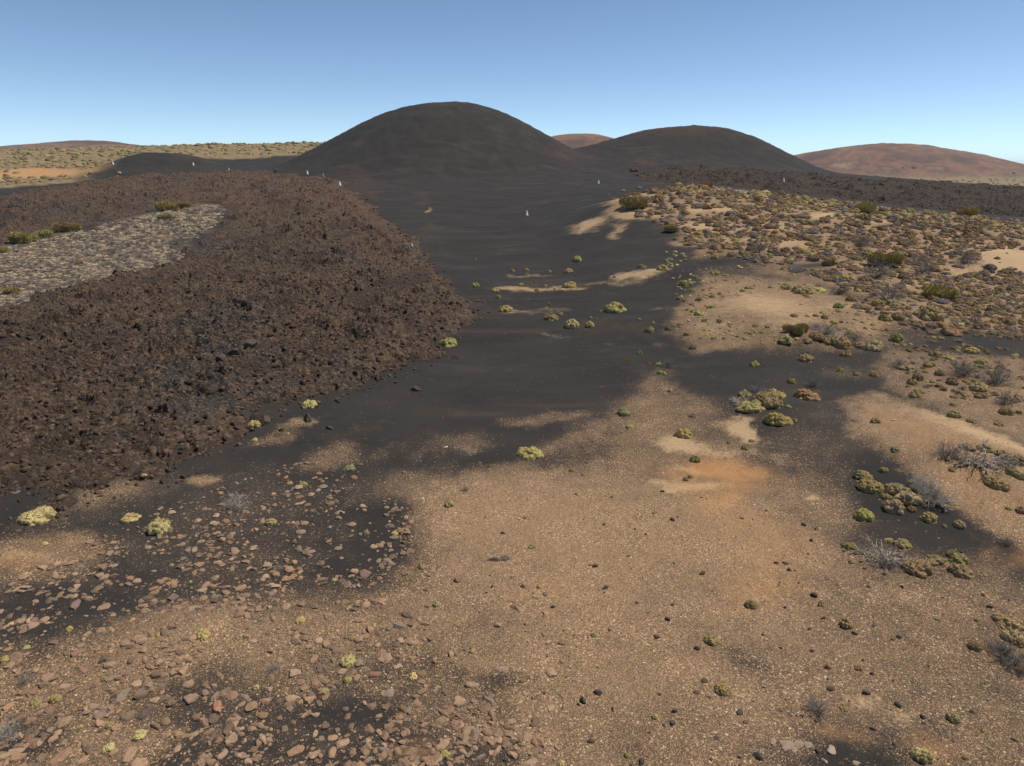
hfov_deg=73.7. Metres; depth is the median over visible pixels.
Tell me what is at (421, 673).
rock
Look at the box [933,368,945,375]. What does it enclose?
cushion shrub
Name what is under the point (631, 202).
broom bush
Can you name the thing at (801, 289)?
cushion shrub
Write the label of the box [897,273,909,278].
cushion shrub
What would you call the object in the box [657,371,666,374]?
cushion shrub
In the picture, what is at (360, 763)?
rock
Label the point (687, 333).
cushion shrub
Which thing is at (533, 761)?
rock
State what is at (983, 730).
cushion shrub
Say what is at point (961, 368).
dead shrub
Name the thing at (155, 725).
rock
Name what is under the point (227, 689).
rock
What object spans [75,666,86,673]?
rock
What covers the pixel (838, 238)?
cushion shrub
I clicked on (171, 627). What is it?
rock
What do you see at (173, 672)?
rock
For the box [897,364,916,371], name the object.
cushion shrub
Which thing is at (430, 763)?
rock
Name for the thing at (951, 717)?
cushion shrub
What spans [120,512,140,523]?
cushion shrub
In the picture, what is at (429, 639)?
rock
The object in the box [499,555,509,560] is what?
rock
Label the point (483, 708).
rock
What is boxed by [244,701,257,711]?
rock
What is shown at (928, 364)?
cushion shrub
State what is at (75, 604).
rock
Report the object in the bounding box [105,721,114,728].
cushion shrub
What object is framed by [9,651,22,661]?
rock
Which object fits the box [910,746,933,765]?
cushion shrub
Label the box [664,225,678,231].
broom bush
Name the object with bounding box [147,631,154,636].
rock
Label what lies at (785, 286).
cushion shrub
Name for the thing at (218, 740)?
rock
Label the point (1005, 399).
dead shrub
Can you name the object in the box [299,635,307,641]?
rock
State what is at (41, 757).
rock
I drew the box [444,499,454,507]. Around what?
cushion shrub
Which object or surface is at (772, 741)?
rock
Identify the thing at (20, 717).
rock
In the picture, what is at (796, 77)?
sky
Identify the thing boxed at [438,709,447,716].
rock
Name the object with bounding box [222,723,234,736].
rock
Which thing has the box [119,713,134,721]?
rock
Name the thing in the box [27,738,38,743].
rock
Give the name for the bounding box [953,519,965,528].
cushion shrub
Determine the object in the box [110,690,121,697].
rock
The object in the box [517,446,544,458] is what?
cushion shrub
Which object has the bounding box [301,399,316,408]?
cushion shrub
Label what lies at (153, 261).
dry undergrowth
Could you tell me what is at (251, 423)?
cushion shrub
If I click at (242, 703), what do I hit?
rock
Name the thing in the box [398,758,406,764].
rock
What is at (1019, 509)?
cushion shrub
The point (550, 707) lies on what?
rock
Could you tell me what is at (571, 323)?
cushion shrub
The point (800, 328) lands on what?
broom bush
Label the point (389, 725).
rock
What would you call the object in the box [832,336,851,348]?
cushion shrub
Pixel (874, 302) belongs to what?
cushion shrub
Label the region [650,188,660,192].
cushion shrub
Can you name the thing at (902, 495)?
sprawling shrub
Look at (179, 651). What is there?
rock
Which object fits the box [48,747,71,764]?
rock
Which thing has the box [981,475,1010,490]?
cushion shrub
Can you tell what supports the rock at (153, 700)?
on the ground at (502, 390)
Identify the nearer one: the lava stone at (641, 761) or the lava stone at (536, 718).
the lava stone at (641, 761)
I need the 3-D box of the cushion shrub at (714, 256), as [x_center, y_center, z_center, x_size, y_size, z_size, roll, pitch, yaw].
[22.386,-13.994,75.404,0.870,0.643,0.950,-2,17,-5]
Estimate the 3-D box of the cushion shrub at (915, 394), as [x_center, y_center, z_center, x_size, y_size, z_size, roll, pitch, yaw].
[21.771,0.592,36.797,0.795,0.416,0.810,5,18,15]
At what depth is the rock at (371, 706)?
16.03 m
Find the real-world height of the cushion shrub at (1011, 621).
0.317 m
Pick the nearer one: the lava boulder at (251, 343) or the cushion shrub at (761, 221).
the lava boulder at (251, 343)
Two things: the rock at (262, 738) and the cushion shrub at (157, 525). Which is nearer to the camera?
the rock at (262, 738)
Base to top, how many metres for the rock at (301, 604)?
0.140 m
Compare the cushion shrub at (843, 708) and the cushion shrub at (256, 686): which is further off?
the cushion shrub at (256, 686)
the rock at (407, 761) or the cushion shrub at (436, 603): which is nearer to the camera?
the rock at (407, 761)
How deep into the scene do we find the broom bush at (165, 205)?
137.94 m
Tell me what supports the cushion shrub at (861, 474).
on the ground at (502, 390)
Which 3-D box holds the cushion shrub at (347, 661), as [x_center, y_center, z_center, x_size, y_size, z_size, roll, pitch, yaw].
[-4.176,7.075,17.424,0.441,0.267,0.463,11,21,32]
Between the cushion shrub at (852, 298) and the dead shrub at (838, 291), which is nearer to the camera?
the cushion shrub at (852, 298)
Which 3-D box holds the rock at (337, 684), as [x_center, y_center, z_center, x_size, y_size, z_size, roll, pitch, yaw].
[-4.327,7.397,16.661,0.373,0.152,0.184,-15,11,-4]
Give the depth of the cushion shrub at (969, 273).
66.08 m
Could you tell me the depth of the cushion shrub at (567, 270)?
76.41 m
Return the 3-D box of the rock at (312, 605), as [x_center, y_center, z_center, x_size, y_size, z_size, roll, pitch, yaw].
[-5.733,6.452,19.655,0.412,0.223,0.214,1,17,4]
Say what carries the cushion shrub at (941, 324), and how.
on the ground at (502, 390)
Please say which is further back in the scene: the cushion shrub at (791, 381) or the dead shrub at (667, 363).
the dead shrub at (667, 363)
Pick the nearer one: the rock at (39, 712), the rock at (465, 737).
the rock at (465, 737)
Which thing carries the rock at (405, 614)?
on the ground at (502, 390)
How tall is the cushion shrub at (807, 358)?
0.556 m
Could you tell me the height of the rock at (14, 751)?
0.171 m
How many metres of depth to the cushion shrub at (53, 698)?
16.10 m
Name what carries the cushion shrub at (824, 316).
on the ground at (502, 390)
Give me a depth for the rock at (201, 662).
17.24 m
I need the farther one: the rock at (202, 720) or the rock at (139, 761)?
the rock at (202, 720)
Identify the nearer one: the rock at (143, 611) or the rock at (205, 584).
the rock at (143, 611)
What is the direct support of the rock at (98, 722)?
on the ground at (502, 390)
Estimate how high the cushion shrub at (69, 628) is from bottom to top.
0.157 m
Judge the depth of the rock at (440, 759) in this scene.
14.54 m
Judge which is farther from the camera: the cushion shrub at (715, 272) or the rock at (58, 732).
the cushion shrub at (715, 272)
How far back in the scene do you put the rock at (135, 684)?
16.59 m
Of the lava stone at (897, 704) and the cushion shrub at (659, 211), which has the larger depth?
the cushion shrub at (659, 211)
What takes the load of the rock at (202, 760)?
on the ground at (502, 390)
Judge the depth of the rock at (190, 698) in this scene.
16.17 m
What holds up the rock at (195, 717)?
on the ground at (502, 390)
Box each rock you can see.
[0,739,9,748]
[0,752,10,759]
[2,701,18,710]
[2,757,9,765]
[8,748,24,755]
[8,753,26,762]
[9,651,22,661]
[13,732,22,738]
[14,714,26,721]
[19,686,32,695]
[24,728,32,737]
[27,621,39,628]
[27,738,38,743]
[34,709,43,716]
[35,739,43,745]
[35,753,46,762]
[40,672,54,681]
[43,707,53,714]
[44,560,53,564]
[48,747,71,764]
[50,571,58,577]
[54,729,61,734]
[55,715,71,727]
[57,684,69,689]
[70,599,80,609]
[71,649,85,657]
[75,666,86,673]
[78,755,89,763]
[81,741,92,747]
[82,744,92,754]
[90,678,100,689]
[93,709,106,719]
[95,572,103,578]
[95,706,106,710]
[95,719,103,726]
[97,603,110,609]
[98,655,107,663]
[105,675,119,683]
[105,687,116,693]
[108,716,116,722]
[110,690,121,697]
[111,723,121,731]
[115,688,130,701]
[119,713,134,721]
[122,746,137,762]
[123,642,133,646]
[129,680,141,687]
[129,758,148,765]
[130,635,144,641]
[133,690,148,699]
[137,646,146,652]
[137,705,154,718]
[138,604,147,607]
[140,608,146,613]
[141,676,150,688]
[143,681,153,686]
[145,663,155,669]
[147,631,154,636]
[148,685,157,692]
[149,672,161,678]
[149,697,159,702]
[150,722,160,729]
[157,683,166,689]
[157,695,170,702]
[159,672,168,678]
[160,627,165,635]
[160,733,171,739]
[166,593,178,599]
[167,625,176,629]
[167,698,173,706]
[170,667,178,675]
[175,563,185,568]
[175,730,185,738]
[176,649,183,654]
[178,665,187,674]
[182,679,193,688]
[183,693,199,704]
[187,730,198,737]
[191,713,201,721]
[195,753,211,765]
[196,588,207,592]
[198,659,207,665]
[199,717,206,724]
[200,581,210,588]
[200,737,209,740]
[202,728,214,735]
[207,714,219,723]
[209,728,220,739]
[210,691,218,700]
[213,700,221,712]
[215,731,223,738]
[215,737,222,743]
[216,749,227,759]
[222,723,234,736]
[223,687,230,693]
[225,732,237,743]
[226,691,237,699]
[226,715,240,721]
[235,584,245,590]
[237,701,245,706]
[239,693,249,700]
[244,612,250,619]
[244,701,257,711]
[250,722,256,731]
[250,723,263,729]
[258,734,266,743]
[261,697,270,704]
[263,561,271,567]
[265,674,274,682]
[267,646,272,652]
[269,614,275,621]
[283,699,294,707]
[286,695,298,700]
[286,704,292,712]
[287,745,304,756]
[290,668,301,677]
[291,638,301,644]
[297,601,304,606]
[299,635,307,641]
[300,685,309,691]
[303,696,314,703]
[306,603,318,608]
[309,654,317,662]
[312,676,318,684]
[316,577,327,580]
[316,664,326,670]
[318,677,329,684]
[321,721,329,729]
[323,613,332,619]
[327,687,336,691]
[328,747,336,757]
[332,647,343,653]
[334,682,341,687]
[336,738,349,748]
[353,638,360,643]
[356,761,366,765]
[359,569,370,577]
[360,740,372,745]
[360,743,368,751]
[365,724,374,732]
[365,738,371,748]
[367,703,375,709]
[368,671,381,677]
[369,599,378,604]
[376,753,382,761]
[377,747,390,753]
[378,649,385,655]
[378,653,392,662]
[380,731,388,740]
[380,751,387,758]
[381,603,391,609]
[381,703,389,709]
[382,726,391,734]
[383,689,394,696]
[384,723,393,728]
[388,561,395,565]
[389,720,402,725]
[393,623,405,628]
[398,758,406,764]
[401,611,413,617]
[402,706,411,714]
[402,758,409,765]
[405,747,417,755]
[407,640,420,645]
[408,752,416,760]
[413,756,420,765]
[416,669,426,676]
[418,621,429,625]
[418,651,425,657]
[422,756,433,761]
[424,760,437,765]
[426,636,432,641]
[429,721,444,726]
[433,751,439,760]
[436,739,449,749]
[436,755,442,762]
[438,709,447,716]
[440,578,446,583]
[442,689,448,695]
[447,705,453,714]
[449,750,455,756]
[450,719,460,728]
[452,757,461,764]
[453,696,464,705]
[454,720,464,729]
[462,731,468,743]
[464,726,470,734]
[465,681,478,687]
[470,727,479,738]
[475,754,485,761]
[478,705,492,712]
[481,728,492,735]
[482,696,493,702]
[483,736,496,743]
[487,556,500,561]
[488,710,494,722]
[493,746,500,755]
[494,736,501,743]
[495,666,508,672]
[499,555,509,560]
[501,739,511,748]
[506,730,513,737]
[508,739,517,744]
[513,605,521,611]
[522,758,537,765]
[523,732,530,741]
[530,719,538,726]
[531,734,542,746]
[534,747,542,752]
[537,737,544,747]
[546,667,557,676]
[547,704,554,712]
[770,738,775,744]
[779,740,793,750]
[790,746,797,752]
[793,740,803,748]
[804,741,812,748]
[826,745,835,754]
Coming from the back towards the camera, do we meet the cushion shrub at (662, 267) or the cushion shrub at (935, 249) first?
the cushion shrub at (935, 249)
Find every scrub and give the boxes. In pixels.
[0,141,1023,185]
[0,204,225,305]
[610,184,1023,402]
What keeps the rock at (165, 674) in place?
on the ground at (502, 390)
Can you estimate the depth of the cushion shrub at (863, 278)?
63.39 m
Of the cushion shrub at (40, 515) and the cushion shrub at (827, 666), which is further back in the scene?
the cushion shrub at (40, 515)
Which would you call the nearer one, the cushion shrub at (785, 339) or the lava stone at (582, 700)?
the lava stone at (582, 700)
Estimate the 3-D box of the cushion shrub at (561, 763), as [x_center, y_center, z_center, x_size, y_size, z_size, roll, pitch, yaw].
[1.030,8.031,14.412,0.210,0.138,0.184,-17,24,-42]
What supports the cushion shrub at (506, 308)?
on the ground at (502, 390)
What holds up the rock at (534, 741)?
on the ground at (502, 390)
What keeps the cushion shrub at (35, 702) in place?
on the ground at (502, 390)
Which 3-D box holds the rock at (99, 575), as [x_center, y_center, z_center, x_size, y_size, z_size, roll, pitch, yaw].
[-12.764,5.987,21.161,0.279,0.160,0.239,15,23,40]
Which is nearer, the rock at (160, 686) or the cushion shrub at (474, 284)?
the rock at (160, 686)
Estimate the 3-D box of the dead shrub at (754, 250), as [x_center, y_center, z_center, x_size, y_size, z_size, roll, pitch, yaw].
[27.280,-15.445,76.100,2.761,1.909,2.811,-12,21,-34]
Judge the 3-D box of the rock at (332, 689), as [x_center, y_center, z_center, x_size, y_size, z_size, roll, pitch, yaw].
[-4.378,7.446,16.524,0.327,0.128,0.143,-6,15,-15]
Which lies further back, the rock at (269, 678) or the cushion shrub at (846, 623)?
the cushion shrub at (846, 623)
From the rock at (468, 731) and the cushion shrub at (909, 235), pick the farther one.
the cushion shrub at (909, 235)
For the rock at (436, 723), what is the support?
on the ground at (502, 390)
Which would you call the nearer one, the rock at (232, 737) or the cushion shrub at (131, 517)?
the rock at (232, 737)
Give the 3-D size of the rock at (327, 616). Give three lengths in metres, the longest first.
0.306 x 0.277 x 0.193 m
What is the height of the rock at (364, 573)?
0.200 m
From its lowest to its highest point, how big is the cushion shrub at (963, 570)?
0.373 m
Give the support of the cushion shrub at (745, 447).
on the ground at (502, 390)
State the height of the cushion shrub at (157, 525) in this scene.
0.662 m
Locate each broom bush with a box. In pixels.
[0,246,8,251]
[3,287,20,293]
[7,231,38,242]
[32,229,53,237]
[52,221,81,231]
[155,200,178,209]
[157,213,172,219]
[177,201,190,206]
[619,196,648,208]
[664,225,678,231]
[699,181,712,186]
[782,323,809,334]
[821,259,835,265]
[852,201,876,212]
[866,251,903,265]
[921,282,959,299]
[956,207,979,215]
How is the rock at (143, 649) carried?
on the ground at (502, 390)
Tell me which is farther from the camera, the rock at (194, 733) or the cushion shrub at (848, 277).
the cushion shrub at (848, 277)
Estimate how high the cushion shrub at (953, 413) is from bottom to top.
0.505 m
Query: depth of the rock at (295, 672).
16.98 m
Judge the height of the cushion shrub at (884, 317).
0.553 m
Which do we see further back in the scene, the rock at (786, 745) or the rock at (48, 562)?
the rock at (48, 562)
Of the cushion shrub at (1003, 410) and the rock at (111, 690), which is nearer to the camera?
the rock at (111, 690)
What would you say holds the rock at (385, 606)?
on the ground at (502, 390)
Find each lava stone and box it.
[531,717,540,722]
[580,696,585,703]
[587,738,595,742]
[593,689,601,695]
[639,758,643,765]
[737,708,742,714]
[753,752,762,760]
[827,686,834,690]
[862,689,870,694]
[895,701,901,707]
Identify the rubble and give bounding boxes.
[0,447,565,765]
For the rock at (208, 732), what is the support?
on the ground at (502, 390)
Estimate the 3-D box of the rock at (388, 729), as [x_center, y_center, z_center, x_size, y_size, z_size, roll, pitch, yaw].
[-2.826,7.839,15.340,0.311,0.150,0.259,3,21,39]
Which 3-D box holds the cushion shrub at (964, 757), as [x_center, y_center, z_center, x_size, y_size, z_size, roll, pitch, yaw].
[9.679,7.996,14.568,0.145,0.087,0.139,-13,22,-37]
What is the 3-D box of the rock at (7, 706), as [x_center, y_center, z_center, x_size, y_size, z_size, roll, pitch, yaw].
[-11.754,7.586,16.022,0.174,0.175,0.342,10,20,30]
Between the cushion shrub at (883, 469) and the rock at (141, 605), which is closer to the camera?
the rock at (141, 605)
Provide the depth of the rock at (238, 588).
20.44 m
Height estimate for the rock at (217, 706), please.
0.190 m
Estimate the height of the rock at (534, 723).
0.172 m
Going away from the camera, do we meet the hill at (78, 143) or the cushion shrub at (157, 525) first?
the cushion shrub at (157, 525)
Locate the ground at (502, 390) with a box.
[0,142,1023,765]
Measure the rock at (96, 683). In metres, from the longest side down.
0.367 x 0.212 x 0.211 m
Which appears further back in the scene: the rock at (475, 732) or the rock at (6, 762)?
the rock at (475, 732)
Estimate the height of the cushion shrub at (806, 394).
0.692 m
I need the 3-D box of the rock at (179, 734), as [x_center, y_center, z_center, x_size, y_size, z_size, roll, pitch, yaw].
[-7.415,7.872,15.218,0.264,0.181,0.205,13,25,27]
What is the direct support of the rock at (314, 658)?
on the ground at (502, 390)
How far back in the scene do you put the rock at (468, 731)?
15.24 m
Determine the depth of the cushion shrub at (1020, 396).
36.31 m
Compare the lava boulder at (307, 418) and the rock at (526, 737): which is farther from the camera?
the lava boulder at (307, 418)
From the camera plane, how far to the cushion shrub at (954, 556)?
21.90 m
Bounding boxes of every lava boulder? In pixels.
[215,355,224,360]
[228,348,239,355]
[245,339,256,347]
[250,413,260,419]
[260,415,270,425]
[304,413,311,422]
[411,386,421,390]
[630,167,637,171]
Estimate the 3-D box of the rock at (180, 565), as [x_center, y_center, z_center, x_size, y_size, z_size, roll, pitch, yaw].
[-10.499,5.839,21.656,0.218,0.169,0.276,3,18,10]
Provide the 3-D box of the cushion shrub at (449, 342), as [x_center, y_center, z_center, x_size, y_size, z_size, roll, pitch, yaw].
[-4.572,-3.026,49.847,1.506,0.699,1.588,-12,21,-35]
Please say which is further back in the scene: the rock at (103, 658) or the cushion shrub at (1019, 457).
the cushion shrub at (1019, 457)
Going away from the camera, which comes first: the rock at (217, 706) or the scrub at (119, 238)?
the rock at (217, 706)
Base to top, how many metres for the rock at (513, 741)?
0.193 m
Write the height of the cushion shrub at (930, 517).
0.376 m
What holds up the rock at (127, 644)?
on the ground at (502, 390)
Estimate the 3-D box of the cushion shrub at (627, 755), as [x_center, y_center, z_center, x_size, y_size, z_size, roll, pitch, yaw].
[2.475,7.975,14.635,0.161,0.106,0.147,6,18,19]
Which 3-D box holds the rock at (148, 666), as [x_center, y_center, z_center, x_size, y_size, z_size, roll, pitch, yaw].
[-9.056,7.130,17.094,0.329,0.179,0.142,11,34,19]
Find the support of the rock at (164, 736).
on the ground at (502, 390)
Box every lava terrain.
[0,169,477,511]
[634,164,1023,216]
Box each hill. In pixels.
[0,140,141,148]
[82,152,226,173]
[274,101,599,173]
[551,133,613,148]
[579,125,976,184]
[794,143,1023,177]
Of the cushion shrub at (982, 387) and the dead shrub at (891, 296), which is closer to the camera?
the cushion shrub at (982, 387)
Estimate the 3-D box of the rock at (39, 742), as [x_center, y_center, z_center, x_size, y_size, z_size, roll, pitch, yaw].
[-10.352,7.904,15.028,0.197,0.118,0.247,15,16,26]
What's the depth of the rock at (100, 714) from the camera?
15.72 m
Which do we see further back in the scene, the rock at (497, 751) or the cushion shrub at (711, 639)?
the cushion shrub at (711, 639)
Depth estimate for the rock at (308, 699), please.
16.17 m
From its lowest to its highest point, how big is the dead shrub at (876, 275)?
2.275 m
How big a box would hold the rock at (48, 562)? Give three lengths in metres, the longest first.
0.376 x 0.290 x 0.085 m
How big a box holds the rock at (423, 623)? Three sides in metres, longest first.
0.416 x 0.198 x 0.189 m
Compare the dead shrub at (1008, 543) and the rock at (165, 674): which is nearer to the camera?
the rock at (165, 674)
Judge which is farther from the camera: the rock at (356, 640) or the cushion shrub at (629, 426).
the cushion shrub at (629, 426)
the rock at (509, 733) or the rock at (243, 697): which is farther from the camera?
the rock at (243, 697)
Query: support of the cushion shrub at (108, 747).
on the ground at (502, 390)
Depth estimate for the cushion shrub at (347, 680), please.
16.76 m
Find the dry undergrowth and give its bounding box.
[0,187,1023,393]
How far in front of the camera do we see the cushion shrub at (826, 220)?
90.80 m
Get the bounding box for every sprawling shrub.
[728,384,791,413]
[803,320,864,347]
[850,535,921,573]
[880,468,963,514]
[928,437,1019,472]
[979,621,1023,676]
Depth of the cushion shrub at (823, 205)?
103.71 m
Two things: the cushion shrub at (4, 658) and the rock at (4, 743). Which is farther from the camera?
the cushion shrub at (4, 658)
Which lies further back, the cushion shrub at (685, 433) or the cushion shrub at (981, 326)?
the cushion shrub at (981, 326)
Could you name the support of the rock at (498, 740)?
on the ground at (502, 390)
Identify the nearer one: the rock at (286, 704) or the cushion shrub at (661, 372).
the rock at (286, 704)
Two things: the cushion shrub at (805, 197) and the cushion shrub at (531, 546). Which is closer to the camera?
the cushion shrub at (531, 546)
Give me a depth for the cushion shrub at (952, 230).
88.42 m
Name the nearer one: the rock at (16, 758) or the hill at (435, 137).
the rock at (16, 758)
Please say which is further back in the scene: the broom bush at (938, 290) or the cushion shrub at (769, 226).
the cushion shrub at (769, 226)
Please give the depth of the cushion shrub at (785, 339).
45.31 m
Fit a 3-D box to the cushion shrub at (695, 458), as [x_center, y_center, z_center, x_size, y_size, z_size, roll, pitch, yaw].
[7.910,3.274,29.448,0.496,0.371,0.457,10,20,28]
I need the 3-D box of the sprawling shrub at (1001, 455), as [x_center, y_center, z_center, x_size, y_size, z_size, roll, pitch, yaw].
[18.932,2.757,27.828,3.069,0.945,2.744,-7,18,-20]
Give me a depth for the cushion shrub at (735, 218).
93.26 m
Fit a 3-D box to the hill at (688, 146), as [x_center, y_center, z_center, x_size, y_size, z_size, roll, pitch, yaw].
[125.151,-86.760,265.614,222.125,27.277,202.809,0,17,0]
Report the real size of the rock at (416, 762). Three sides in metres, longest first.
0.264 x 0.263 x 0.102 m
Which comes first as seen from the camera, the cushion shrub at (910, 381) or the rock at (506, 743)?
the rock at (506, 743)
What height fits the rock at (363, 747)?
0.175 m
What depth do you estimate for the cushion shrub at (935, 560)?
21.73 m
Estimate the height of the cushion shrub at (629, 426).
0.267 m
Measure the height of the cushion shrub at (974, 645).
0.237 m
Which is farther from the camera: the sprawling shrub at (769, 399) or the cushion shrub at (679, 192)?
the cushion shrub at (679, 192)
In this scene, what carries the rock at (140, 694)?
on the ground at (502, 390)
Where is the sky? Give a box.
[0,0,1023,163]
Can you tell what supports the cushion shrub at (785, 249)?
on the ground at (502, 390)
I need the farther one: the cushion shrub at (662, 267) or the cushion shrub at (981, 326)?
the cushion shrub at (662, 267)
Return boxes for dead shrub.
[0,712,28,746]
[16,670,36,685]
[215,491,252,511]
[263,659,281,674]
[659,358,675,366]
[748,237,765,253]
[787,261,804,272]
[803,691,835,724]
[804,375,823,388]
[827,283,850,294]
[847,233,876,247]
[856,256,897,279]
[860,279,906,300]
[886,358,907,368]
[902,253,942,274]
[945,353,982,378]
[949,246,985,264]
[972,360,1020,387]
[993,389,1022,404]
[1000,535,1015,548]
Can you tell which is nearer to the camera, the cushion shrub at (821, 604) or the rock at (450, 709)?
the rock at (450, 709)
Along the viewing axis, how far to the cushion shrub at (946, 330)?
47.77 m
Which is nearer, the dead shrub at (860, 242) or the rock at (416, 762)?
the rock at (416, 762)
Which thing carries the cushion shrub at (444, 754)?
on the ground at (502, 390)
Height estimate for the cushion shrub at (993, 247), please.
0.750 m
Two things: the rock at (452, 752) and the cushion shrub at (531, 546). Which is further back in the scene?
the cushion shrub at (531, 546)
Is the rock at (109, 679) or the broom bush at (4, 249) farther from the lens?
the broom bush at (4, 249)
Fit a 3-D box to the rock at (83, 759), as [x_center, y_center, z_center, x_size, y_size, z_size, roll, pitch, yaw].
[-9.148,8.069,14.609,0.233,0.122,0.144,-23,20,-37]
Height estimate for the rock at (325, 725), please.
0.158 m
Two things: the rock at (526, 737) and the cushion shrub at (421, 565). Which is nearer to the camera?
the rock at (526, 737)
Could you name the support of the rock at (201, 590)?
on the ground at (502, 390)
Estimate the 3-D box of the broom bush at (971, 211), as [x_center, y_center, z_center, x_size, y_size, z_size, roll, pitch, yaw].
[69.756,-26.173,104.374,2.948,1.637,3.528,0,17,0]
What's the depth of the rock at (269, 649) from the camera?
17.72 m
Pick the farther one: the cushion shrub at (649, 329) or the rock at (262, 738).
the cushion shrub at (649, 329)
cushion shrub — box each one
[0,655,8,662]
[17,506,56,525]
[30,698,41,708]
[48,694,61,703]
[65,625,73,632]
[101,742,114,753]
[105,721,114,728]
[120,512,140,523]
[132,729,146,740]
[147,517,170,534]
[196,628,209,641]
[248,420,261,427]
[253,684,259,689]
[265,518,276,525]
[294,616,304,623]
[299,481,307,486]
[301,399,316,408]
[339,654,355,667]
[343,463,355,470]
[343,676,351,683]
[409,672,417,680]
[418,562,424,569]
[432,600,439,606]
[439,337,456,346]
[440,750,449,759]
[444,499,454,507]
[470,282,479,286]
[499,305,512,311]
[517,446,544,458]
[529,544,536,548]
[544,314,558,320]
[556,760,564,765]
[562,281,575,287]
[564,268,572,272]
[565,318,578,328]
[572,256,581,261]
[585,321,594,327]
[604,301,626,312]
[618,407,630,415]
[624,752,630,758]
[625,424,632,429]
[637,264,645,267]
[645,326,653,332]
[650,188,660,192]
[651,713,658,719]
[653,198,664,202]
[654,209,666,213]
[657,264,667,270]
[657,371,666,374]
[675,190,686,194]
[675,428,692,438]
[677,280,692,285]
[682,331,692,335]
[689,344,696,349]
[690,455,700,462]
[693,230,702,234]
[694,308,705,315]
[704,634,719,645]
[707,237,719,242]
[709,243,721,249]
[710,253,718,258]
[710,270,719,274]
[714,682,730,695]
[728,215,739,220]
[734,192,745,197]
[736,212,746,216]
[741,444,749,450]
[744,599,757,609]
[750,360,759,366]
[751,253,762,257]
[755,219,766,223]
[764,223,773,228]
[764,412,792,425]
[766,242,778,247]
[767,246,780,252]
[773,190,785,195]
[778,335,793,343]
[779,283,791,289]
[780,247,790,252]
[787,378,796,383]
[791,284,817,294]
[793,388,820,400]
[795,354,813,362]
[800,195,809,200]
[800,219,811,224]
[808,254,819,261]
[810,287,825,293]
[817,203,827,207]
[817,601,824,606]
[819,217,830,222]
[821,314,828,318]
[823,664,831,668]
[830,267,841,273]
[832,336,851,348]
[833,303,843,308]
[834,236,844,240]
[839,350,851,356]
[839,618,853,629]
[839,705,847,711]
[840,542,856,551]
[841,275,857,280]
[845,295,857,301]
[848,255,862,260]
[850,303,863,307]
[853,470,873,479]
[854,507,874,521]
[854,664,862,671]
[855,478,885,493]
[857,214,869,219]
[858,276,869,281]
[858,339,884,351]
[862,249,872,255]
[869,299,885,305]
[869,370,879,377]
[870,417,881,423]
[874,230,886,236]
[878,314,892,320]
[879,466,888,472]
[885,299,908,305]
[888,333,903,342]
[890,446,900,451]
[891,312,904,319]
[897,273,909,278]
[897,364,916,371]
[899,217,909,222]
[899,558,933,578]
[904,234,915,237]
[906,378,917,385]
[909,391,922,397]
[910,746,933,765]
[912,373,923,380]
[913,305,944,320]
[918,512,937,523]
[923,234,933,239]
[923,360,937,367]
[923,554,949,566]
[926,266,942,271]
[927,295,939,300]
[928,247,939,251]
[928,350,941,356]
[933,321,944,327]
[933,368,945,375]
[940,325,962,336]
[945,377,958,384]
[945,711,960,723]
[946,409,961,417]
[946,549,969,563]
[947,228,956,232]
[948,467,955,471]
[948,563,974,578]
[952,298,964,303]
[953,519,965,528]
[961,755,968,760]
[962,272,976,275]
[965,346,980,353]
[966,417,977,423]
[967,640,982,651]
[969,382,989,392]
[973,291,987,296]
[974,358,988,365]
[974,392,989,398]
[975,323,985,329]
[980,728,987,733]
[981,322,990,327]
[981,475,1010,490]
[984,245,996,249]
[991,612,1023,630]
[994,420,1004,426]
[998,406,1014,415]
[999,629,1023,642]
[1001,318,1015,324]
[1004,468,1019,475]
[1006,452,1023,466]
[1013,394,1023,400]
[1015,472,1023,479]
[1015,506,1023,513]
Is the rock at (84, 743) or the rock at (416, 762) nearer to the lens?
the rock at (416, 762)
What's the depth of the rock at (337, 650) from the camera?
17.82 m
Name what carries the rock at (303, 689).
on the ground at (502, 390)
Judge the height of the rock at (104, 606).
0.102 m
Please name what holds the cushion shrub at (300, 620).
on the ground at (502, 390)
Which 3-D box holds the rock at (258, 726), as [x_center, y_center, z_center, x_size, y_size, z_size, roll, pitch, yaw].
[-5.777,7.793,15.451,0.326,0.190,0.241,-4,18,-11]
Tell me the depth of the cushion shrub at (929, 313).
50.34 m
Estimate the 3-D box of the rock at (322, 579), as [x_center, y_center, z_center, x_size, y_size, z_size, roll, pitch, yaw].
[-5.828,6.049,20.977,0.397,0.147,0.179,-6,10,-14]
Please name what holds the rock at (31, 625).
on the ground at (502, 390)
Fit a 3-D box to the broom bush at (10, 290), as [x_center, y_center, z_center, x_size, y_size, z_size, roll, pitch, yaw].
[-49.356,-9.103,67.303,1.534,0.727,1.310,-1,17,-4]
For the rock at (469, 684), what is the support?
on the ground at (502, 390)
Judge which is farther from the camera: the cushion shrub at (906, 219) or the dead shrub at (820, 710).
the cushion shrub at (906, 219)
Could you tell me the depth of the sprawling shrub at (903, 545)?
22.06 m
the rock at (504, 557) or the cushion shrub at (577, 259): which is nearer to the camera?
the rock at (504, 557)
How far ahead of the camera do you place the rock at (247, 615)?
19.04 m
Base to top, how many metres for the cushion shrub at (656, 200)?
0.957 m
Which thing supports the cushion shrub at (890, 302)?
on the ground at (502, 390)
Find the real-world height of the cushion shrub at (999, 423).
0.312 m
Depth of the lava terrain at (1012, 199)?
183.09 m
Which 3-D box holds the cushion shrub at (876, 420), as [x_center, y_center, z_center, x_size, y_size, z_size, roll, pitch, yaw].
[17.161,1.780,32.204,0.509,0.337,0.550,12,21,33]
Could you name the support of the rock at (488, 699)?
on the ground at (502, 390)
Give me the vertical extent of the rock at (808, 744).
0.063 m

